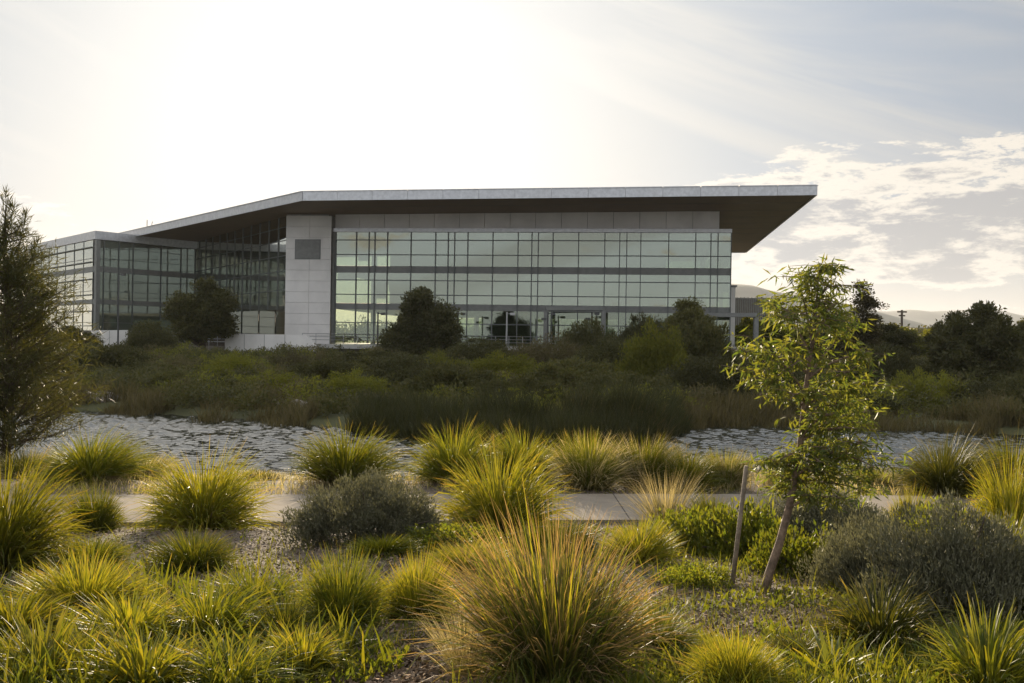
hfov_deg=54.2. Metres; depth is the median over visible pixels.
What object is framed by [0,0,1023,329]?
sky
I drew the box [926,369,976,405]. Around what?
round shrub
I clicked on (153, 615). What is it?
grass tussock
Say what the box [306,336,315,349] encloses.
retaining wall
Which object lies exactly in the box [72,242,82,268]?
window
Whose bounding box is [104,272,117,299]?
window
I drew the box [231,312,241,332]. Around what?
window
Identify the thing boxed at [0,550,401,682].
strap leaf cover
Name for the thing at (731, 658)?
grass tussock
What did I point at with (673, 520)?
leafy shrub
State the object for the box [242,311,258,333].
window
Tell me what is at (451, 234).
window
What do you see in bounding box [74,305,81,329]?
window
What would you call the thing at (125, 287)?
window
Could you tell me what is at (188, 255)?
window
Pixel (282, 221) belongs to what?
window
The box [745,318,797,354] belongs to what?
tree
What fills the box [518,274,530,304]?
window
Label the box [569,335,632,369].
round shrub
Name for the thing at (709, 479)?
grass tussock
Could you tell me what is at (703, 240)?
window
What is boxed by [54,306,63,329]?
window
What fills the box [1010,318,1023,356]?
tree
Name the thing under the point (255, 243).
window
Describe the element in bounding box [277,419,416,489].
grass tussock
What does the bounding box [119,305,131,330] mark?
window
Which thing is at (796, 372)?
round shrub
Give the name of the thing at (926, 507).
leafy shrub
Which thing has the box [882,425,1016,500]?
grass tussock
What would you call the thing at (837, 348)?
tree
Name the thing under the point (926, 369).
round shrub
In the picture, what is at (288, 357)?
twiggy shrub
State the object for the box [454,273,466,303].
window
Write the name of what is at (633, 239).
window
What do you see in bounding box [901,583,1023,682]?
grass tussock
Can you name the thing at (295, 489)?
bank grass
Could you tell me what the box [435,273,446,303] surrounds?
window
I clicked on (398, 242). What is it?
window
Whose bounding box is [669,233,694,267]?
window
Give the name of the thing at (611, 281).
window
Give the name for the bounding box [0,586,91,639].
grass tussock
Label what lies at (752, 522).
leafy shrub
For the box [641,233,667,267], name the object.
window
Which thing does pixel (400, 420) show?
reed point
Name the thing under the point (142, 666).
grass tussock
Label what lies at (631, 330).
round shrub
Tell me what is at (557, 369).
round shrub
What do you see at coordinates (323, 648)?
grass tussock
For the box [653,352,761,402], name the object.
round shrub
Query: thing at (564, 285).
window
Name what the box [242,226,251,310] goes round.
window
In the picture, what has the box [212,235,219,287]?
window
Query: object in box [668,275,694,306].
window
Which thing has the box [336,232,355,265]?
window
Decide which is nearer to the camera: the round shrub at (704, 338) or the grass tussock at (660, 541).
the grass tussock at (660, 541)
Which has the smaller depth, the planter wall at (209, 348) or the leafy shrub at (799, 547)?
the leafy shrub at (799, 547)
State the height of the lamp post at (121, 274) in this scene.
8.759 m
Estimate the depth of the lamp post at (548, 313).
93.94 m
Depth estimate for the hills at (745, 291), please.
2354.88 m
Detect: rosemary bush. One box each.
[269,464,453,549]
[747,476,892,544]
[793,502,921,597]
[847,488,1023,628]
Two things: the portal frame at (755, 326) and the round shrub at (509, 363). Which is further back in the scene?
the portal frame at (755, 326)
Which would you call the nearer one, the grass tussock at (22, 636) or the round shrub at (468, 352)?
the grass tussock at (22, 636)
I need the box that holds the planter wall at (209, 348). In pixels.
[177,345,224,350]
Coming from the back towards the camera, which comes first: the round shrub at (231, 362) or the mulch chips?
the round shrub at (231, 362)
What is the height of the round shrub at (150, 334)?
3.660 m
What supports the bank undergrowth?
on the ground at (338, 417)
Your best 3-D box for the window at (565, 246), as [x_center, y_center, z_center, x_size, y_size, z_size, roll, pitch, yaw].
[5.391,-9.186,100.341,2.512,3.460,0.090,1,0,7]
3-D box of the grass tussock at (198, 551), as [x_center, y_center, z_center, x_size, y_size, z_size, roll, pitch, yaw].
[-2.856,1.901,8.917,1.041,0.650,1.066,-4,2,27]
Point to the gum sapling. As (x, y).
(821, 454)
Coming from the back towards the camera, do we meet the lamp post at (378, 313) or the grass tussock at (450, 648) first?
the lamp post at (378, 313)
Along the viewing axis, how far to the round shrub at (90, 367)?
54.22 m
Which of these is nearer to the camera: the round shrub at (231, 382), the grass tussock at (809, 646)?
the grass tussock at (809, 646)
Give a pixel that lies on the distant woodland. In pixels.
(349, 334)
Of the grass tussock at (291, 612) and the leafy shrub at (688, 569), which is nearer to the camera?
the grass tussock at (291, 612)
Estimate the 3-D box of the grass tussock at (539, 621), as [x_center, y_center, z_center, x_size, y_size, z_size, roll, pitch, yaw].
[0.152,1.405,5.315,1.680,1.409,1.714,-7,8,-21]
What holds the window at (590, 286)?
in the office building at (490, 257)
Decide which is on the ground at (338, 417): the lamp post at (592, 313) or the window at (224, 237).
the lamp post at (592, 313)
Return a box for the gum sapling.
[719,253,915,592]
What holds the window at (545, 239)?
in the office building at (490, 257)
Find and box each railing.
[302,333,380,343]
[455,335,558,346]
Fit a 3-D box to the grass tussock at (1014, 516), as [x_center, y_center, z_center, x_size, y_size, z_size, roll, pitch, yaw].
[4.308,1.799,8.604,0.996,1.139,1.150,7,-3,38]
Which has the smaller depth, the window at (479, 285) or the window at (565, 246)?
the window at (565, 246)
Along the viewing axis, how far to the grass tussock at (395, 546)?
9.47 m
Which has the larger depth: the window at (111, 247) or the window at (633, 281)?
the window at (111, 247)
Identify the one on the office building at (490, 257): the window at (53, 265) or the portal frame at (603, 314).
the portal frame at (603, 314)
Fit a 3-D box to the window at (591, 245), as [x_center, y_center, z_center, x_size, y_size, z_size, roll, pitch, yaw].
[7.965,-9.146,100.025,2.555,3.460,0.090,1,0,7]
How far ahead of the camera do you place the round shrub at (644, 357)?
53.07 m
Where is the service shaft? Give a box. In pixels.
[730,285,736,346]
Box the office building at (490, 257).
[120,185,817,354]
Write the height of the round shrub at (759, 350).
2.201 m
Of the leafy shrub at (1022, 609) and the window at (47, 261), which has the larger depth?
the window at (47, 261)
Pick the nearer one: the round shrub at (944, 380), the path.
the path
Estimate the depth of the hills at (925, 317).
4007.12 m
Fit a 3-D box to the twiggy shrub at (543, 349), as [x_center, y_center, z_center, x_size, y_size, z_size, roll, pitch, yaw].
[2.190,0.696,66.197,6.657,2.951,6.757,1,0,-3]
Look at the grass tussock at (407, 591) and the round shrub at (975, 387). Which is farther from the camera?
the round shrub at (975, 387)
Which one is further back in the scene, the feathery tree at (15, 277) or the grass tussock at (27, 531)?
the feathery tree at (15, 277)
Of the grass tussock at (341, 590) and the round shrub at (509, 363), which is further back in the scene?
the round shrub at (509, 363)
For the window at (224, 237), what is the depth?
122.69 m
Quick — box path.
[1,494,1004,525]
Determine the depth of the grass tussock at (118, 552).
8.78 m
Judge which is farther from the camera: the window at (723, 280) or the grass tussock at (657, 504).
the window at (723, 280)
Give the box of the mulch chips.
[0,522,1022,682]
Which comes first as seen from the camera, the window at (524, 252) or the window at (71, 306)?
the window at (524, 252)
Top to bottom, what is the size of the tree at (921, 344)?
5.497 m
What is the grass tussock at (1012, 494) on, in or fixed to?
on the ground at (338, 417)
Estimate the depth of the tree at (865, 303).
59.56 m
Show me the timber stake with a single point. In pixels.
(739, 525)
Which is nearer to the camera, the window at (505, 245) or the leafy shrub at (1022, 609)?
the leafy shrub at (1022, 609)
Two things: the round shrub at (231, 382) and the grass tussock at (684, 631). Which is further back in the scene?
the round shrub at (231, 382)
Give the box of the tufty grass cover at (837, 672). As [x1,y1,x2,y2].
[0,513,1022,682]
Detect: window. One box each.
[39,249,48,272]
[47,248,56,271]
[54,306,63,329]
[55,246,64,270]
[55,276,64,298]
[63,244,74,269]
[64,275,73,300]
[64,305,72,325]
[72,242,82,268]
[73,273,83,299]
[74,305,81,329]
[81,240,93,267]
[81,272,92,299]
[81,304,92,329]
[99,304,102,329]
[100,240,103,265]
[100,272,102,298]
[103,304,116,329]
[104,240,118,267]
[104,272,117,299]
[119,242,132,268]
[119,273,132,300]
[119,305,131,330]
[133,274,159,301]
[133,306,159,330]
[134,243,160,270]
[161,276,180,301]
[161,307,175,331]
[162,246,180,271]
[181,278,194,293]
[182,248,194,272]
[194,241,199,295]
[199,239,205,289]
[205,237,212,278]
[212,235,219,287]
[219,233,227,290]
[227,231,234,298]
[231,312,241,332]
[234,228,242,311]
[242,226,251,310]
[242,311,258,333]
[250,223,259,310]
[259,221,269,310]
[259,311,274,333]
[268,218,278,309]
[276,312,284,333]
[277,216,286,309]
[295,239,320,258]
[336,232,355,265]
[336,273,354,302]
[356,273,367,302]
[357,232,368,265]
[369,232,373,265]
[369,273,373,302]
[375,232,386,265]
[375,273,385,302]
[387,273,409,303]
[388,232,410,265]
[411,232,434,265]
[411,273,434,301]
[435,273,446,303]
[436,232,447,265]
[448,232,453,265]
[448,273,453,303]
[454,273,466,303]
[455,232,466,266]
[467,274,491,304]
[468,232,491,266]
[492,274,516,304]
[493,233,517,266]
[518,233,531,266]
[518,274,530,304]
[531,274,536,304]
[532,233,537,266]
[538,233,552,266]
[538,274,551,304]
[553,233,577,266]
[553,274,577,305]
[578,274,603,305]
[579,233,604,266]
[604,275,618,305]
[605,233,618,267]
[619,275,625,305]
[620,233,626,267]
[626,275,639,305]
[627,233,640,267]
[640,275,667,306]
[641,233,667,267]
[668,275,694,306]
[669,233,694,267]
[695,275,709,306]
[696,233,710,267]
[711,233,717,267]
[711,275,716,306]
[718,233,730,267]
[718,275,729,306]
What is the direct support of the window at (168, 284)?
in the office wing
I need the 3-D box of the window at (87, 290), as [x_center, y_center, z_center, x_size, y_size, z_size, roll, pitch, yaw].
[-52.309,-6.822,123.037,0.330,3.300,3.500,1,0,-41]
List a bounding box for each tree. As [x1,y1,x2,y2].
[0,184,117,478]
[0,309,58,348]
[53,325,106,347]
[161,274,241,349]
[373,286,466,357]
[650,296,717,347]
[735,317,763,346]
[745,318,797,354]
[792,321,822,358]
[812,328,851,360]
[835,279,889,357]
[867,322,921,356]
[898,326,930,359]
[920,328,932,336]
[922,299,1023,384]
[922,310,969,356]
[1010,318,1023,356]
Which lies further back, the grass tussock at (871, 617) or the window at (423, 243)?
the window at (423, 243)
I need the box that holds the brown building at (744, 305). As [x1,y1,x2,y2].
[735,297,779,325]
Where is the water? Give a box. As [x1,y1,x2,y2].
[0,410,1023,480]
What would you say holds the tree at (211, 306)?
on the ground at (338, 417)
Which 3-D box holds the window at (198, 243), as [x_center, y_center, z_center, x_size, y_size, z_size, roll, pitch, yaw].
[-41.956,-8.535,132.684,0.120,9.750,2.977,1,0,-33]
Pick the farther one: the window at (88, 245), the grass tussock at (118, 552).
the window at (88, 245)
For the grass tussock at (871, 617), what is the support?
on the ground at (338, 417)
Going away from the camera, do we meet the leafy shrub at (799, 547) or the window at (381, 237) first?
the leafy shrub at (799, 547)
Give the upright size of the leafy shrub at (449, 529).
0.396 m
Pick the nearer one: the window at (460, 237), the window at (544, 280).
the window at (544, 280)
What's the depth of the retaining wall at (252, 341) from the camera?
97.17 m
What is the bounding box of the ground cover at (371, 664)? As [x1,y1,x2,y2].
[0,475,1023,682]
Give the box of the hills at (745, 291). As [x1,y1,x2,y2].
[538,284,930,329]
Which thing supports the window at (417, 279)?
in the office building at (490, 257)
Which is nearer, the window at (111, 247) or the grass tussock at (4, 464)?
the grass tussock at (4, 464)
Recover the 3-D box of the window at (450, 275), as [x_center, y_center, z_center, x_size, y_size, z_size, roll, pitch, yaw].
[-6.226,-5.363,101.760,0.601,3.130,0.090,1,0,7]
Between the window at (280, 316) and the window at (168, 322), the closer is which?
the window at (168, 322)
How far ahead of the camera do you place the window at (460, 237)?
101.65 m
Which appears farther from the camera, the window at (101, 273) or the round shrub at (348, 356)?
the window at (101, 273)
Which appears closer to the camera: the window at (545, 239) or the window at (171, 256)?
the window at (545, 239)
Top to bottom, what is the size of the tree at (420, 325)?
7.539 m
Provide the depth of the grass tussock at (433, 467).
16.35 m
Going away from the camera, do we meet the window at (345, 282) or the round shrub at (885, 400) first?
the round shrub at (885, 400)
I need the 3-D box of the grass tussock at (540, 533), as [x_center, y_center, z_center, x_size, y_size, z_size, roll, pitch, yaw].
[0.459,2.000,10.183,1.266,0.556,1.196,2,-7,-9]
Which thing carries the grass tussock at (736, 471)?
on the ground at (338, 417)
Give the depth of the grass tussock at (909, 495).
12.25 m
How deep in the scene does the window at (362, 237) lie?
102.90 m
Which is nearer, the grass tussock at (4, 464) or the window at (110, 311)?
the grass tussock at (4, 464)
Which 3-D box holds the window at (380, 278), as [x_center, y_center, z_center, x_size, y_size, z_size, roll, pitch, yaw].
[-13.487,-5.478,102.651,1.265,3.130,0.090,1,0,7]
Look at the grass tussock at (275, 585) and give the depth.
6.86 m
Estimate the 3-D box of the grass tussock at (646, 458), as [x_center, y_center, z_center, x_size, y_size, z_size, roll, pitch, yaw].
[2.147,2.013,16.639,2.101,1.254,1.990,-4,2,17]
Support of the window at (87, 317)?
in the office wing
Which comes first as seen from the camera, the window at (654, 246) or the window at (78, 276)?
the window at (654, 246)
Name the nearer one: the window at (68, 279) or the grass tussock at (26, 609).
the grass tussock at (26, 609)
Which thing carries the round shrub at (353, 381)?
on the ground at (338, 417)
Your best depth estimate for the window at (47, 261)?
136.50 m
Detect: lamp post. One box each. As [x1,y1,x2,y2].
[117,273,125,344]
[376,312,385,346]
[505,312,514,346]
[541,312,554,337]
[585,312,599,332]
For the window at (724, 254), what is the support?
in the office building at (490, 257)
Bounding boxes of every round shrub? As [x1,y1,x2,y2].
[14,360,113,380]
[70,342,160,371]
[121,319,179,349]
[193,350,280,376]
[201,377,237,387]
[284,357,367,379]
[314,366,393,398]
[332,349,412,367]
[359,352,444,394]
[399,360,496,398]
[415,349,469,366]
[436,336,515,362]
[465,350,537,379]
[521,355,625,391]
[552,316,618,355]
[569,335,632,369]
[613,311,662,350]
[613,315,689,378]
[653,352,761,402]
[665,317,742,371]
[735,343,794,363]
[746,362,834,395]
[821,391,907,411]
[835,340,927,385]
[884,364,945,409]
[912,358,941,379]
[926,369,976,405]
[941,378,1013,407]
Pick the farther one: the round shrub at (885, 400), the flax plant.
the round shrub at (885, 400)
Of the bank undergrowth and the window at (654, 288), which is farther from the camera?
the window at (654, 288)
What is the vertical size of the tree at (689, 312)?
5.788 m
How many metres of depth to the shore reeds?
39.43 m
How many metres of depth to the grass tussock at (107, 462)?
15.95 m
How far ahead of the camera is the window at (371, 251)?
102.80 m
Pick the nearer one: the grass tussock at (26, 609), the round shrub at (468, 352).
the grass tussock at (26, 609)
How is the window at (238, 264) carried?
in the office building at (490, 257)
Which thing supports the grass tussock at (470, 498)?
on the ground at (338, 417)
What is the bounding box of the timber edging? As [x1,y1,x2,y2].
[769,587,820,592]
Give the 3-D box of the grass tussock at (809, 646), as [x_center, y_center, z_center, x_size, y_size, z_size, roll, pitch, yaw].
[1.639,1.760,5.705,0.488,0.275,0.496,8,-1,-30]
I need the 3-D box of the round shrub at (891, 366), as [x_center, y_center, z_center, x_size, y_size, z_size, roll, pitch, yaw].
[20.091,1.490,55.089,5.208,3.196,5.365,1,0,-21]
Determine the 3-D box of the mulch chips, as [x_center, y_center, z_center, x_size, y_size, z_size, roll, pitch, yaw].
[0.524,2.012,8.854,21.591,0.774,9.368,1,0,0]
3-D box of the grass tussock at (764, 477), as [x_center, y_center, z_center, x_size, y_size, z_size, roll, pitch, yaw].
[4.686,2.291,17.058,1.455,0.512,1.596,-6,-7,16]
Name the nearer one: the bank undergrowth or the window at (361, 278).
the bank undergrowth
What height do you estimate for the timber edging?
0.085 m
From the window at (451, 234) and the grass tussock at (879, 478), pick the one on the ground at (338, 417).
the grass tussock at (879, 478)
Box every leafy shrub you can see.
[392,519,524,555]
[629,504,740,554]
[646,558,737,589]
[668,496,797,562]
[741,518,837,581]
[893,493,988,544]
[971,576,1023,616]
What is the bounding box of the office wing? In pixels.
[3,231,284,346]
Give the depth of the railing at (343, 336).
98.07 m
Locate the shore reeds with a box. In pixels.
[0,373,1023,449]
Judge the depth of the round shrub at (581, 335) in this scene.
73.14 m
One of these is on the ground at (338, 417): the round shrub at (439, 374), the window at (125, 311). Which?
the round shrub at (439, 374)
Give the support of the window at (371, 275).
in the office building at (490, 257)
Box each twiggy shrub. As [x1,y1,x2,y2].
[263,347,334,367]
[503,331,588,363]
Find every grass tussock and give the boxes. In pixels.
[0,439,109,577]
[0,445,63,478]
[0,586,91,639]
[0,601,125,682]
[2,545,168,615]
[23,422,165,486]
[31,529,142,573]
[47,582,199,652]
[48,615,227,682]
[54,473,131,533]
[120,450,196,479]
[123,430,286,534]
[137,518,246,577]
[139,567,283,645]
[145,626,325,682]
[194,560,308,609]
[227,468,300,479]
[236,582,327,641]
[252,614,356,680]
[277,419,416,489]
[287,535,398,629]
[335,532,426,556]
[374,542,469,625]
[389,413,515,488]
[390,476,699,682]
[399,600,503,680]
[411,537,517,572]
[427,429,582,539]
[469,419,564,486]
[507,517,613,555]
[535,425,648,493]
[590,511,689,568]
[596,428,697,489]
[608,588,708,656]
[611,462,722,528]
[641,443,740,493]
[675,624,798,682]
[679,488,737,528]
[698,445,764,491]
[748,466,819,484]
[758,622,829,660]
[796,556,963,658]
[840,464,911,490]
[879,481,938,524]
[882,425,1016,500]
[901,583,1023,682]
[959,435,1023,534]
[960,430,1023,488]
[979,496,1023,549]
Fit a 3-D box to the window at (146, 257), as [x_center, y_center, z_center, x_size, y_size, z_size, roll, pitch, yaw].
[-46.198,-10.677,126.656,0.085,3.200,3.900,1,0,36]
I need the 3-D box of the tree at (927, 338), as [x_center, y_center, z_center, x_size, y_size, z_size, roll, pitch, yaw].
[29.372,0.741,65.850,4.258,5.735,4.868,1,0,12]
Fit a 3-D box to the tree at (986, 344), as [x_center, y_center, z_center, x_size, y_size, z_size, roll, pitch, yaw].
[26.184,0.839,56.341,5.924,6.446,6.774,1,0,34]
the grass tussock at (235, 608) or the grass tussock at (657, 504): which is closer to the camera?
the grass tussock at (235, 608)
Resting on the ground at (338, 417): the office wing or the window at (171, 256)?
the office wing
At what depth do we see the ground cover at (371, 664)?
5.74 m
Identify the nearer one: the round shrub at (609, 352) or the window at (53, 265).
the round shrub at (609, 352)
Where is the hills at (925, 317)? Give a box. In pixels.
[877,309,1023,326]
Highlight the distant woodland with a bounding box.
[258,316,928,345]
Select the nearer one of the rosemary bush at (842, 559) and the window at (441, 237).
the rosemary bush at (842, 559)
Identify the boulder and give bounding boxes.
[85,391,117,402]
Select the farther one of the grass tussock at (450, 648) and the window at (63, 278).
the window at (63, 278)
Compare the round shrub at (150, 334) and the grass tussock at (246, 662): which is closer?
the grass tussock at (246, 662)
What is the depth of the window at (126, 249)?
124.29 m
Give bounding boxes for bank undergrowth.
[61,352,968,420]
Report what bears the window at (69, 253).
in the office wing
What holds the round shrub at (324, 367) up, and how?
on the ground at (338, 417)
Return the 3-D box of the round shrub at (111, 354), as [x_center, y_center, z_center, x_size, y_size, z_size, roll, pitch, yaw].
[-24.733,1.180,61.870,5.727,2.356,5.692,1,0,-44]
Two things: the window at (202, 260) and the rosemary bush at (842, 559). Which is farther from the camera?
the window at (202, 260)
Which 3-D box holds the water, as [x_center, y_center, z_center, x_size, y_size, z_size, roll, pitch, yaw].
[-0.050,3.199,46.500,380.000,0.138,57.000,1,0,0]
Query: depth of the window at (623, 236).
99.66 m
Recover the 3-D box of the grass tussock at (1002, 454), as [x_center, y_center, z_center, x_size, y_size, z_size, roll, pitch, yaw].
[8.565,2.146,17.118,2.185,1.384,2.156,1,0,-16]
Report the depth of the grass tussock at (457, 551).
9.11 m
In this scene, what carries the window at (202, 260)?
in the office building at (490, 257)
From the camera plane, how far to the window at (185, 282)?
131.45 m
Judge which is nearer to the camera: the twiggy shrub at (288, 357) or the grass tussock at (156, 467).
the grass tussock at (156, 467)
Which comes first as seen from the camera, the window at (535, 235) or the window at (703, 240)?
the window at (703, 240)
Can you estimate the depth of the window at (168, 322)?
128.94 m
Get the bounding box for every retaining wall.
[91,330,127,345]
[225,334,308,352]
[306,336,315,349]
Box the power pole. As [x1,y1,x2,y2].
[897,310,906,325]
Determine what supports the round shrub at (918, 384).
on the ground at (338, 417)
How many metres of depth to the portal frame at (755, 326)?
92.00 m
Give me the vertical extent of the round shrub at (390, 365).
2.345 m
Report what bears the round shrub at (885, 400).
on the ground at (338, 417)
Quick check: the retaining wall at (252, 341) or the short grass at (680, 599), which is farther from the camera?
the retaining wall at (252, 341)
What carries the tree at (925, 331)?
on the ground at (338, 417)
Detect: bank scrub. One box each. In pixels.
[25,341,1023,426]
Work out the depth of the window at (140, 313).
126.57 m
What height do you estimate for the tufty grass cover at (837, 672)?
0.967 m
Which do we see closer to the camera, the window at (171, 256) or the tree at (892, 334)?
the tree at (892, 334)
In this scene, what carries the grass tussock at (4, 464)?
on the ground at (338, 417)
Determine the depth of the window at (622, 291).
99.66 m
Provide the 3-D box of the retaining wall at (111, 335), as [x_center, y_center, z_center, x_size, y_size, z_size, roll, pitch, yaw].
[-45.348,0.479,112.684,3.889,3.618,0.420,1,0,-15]
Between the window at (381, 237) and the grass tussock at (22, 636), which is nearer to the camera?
the grass tussock at (22, 636)
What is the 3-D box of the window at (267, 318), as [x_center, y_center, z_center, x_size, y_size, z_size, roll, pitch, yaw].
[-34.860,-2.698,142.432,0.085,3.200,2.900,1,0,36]
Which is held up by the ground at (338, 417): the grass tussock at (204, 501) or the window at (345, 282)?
the grass tussock at (204, 501)
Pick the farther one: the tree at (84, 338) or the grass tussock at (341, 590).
the tree at (84, 338)
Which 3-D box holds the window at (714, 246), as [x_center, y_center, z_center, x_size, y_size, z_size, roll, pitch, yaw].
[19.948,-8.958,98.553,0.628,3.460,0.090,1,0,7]
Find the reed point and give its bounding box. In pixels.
[340,369,695,450]
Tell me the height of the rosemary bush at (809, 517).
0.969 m
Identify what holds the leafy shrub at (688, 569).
on the ground at (338, 417)
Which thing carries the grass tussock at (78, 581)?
on the ground at (338, 417)
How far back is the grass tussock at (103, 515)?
11.81 m
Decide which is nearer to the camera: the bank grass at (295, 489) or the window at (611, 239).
the bank grass at (295, 489)
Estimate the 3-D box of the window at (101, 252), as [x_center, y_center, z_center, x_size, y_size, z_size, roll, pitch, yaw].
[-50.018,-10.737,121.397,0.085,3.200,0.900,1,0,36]
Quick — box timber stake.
[730,466,748,584]
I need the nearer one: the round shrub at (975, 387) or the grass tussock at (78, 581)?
the grass tussock at (78, 581)
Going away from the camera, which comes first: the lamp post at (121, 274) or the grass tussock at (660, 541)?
the grass tussock at (660, 541)
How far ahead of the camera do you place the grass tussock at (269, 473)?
17.15 m
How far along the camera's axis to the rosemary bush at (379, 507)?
10.44 m
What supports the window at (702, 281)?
in the office building at (490, 257)
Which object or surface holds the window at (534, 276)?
in the office building at (490, 257)
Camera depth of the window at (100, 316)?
121.59 m
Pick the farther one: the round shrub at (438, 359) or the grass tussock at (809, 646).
the round shrub at (438, 359)
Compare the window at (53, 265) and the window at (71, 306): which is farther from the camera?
the window at (53, 265)
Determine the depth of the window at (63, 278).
131.42 m
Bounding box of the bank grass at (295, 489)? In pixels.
[15,466,1020,495]
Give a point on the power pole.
(901, 312)
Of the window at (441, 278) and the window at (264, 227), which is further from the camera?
the window at (264, 227)
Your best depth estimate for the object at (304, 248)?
102.82 m
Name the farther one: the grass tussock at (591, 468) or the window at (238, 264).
the window at (238, 264)
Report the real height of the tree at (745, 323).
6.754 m
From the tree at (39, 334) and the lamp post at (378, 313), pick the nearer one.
the tree at (39, 334)
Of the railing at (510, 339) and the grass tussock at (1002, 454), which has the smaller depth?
the grass tussock at (1002, 454)
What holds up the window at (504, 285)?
in the office building at (490, 257)
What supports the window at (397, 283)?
in the office building at (490, 257)
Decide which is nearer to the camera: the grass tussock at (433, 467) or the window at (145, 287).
the grass tussock at (433, 467)
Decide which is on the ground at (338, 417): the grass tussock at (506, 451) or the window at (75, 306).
the grass tussock at (506, 451)
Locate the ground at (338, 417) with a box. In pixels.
[0,339,1023,682]
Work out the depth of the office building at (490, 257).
101.17 m
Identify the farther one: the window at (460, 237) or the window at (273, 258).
the window at (273, 258)
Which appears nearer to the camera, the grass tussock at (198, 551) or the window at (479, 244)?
the grass tussock at (198, 551)
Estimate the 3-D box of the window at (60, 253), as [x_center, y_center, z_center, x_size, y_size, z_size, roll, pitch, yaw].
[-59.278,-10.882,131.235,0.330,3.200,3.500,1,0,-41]
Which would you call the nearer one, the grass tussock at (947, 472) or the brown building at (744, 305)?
the grass tussock at (947, 472)
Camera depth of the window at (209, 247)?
127.65 m
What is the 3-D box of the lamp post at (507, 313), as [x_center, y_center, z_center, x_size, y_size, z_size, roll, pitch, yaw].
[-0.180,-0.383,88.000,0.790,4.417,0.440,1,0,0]
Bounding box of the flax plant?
[770,621,891,677]
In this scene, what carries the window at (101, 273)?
in the office wing
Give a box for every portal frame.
[543,307,605,344]
[704,313,758,344]
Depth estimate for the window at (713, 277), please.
98.57 m
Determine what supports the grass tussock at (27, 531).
on the ground at (338, 417)
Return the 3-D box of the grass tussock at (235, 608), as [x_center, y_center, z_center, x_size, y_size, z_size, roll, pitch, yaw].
[-1.805,1.631,6.010,0.990,0.540,1.077,-7,0,-41]
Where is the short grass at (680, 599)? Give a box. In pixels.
[0,517,1023,682]
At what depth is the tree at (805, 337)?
98.64 m

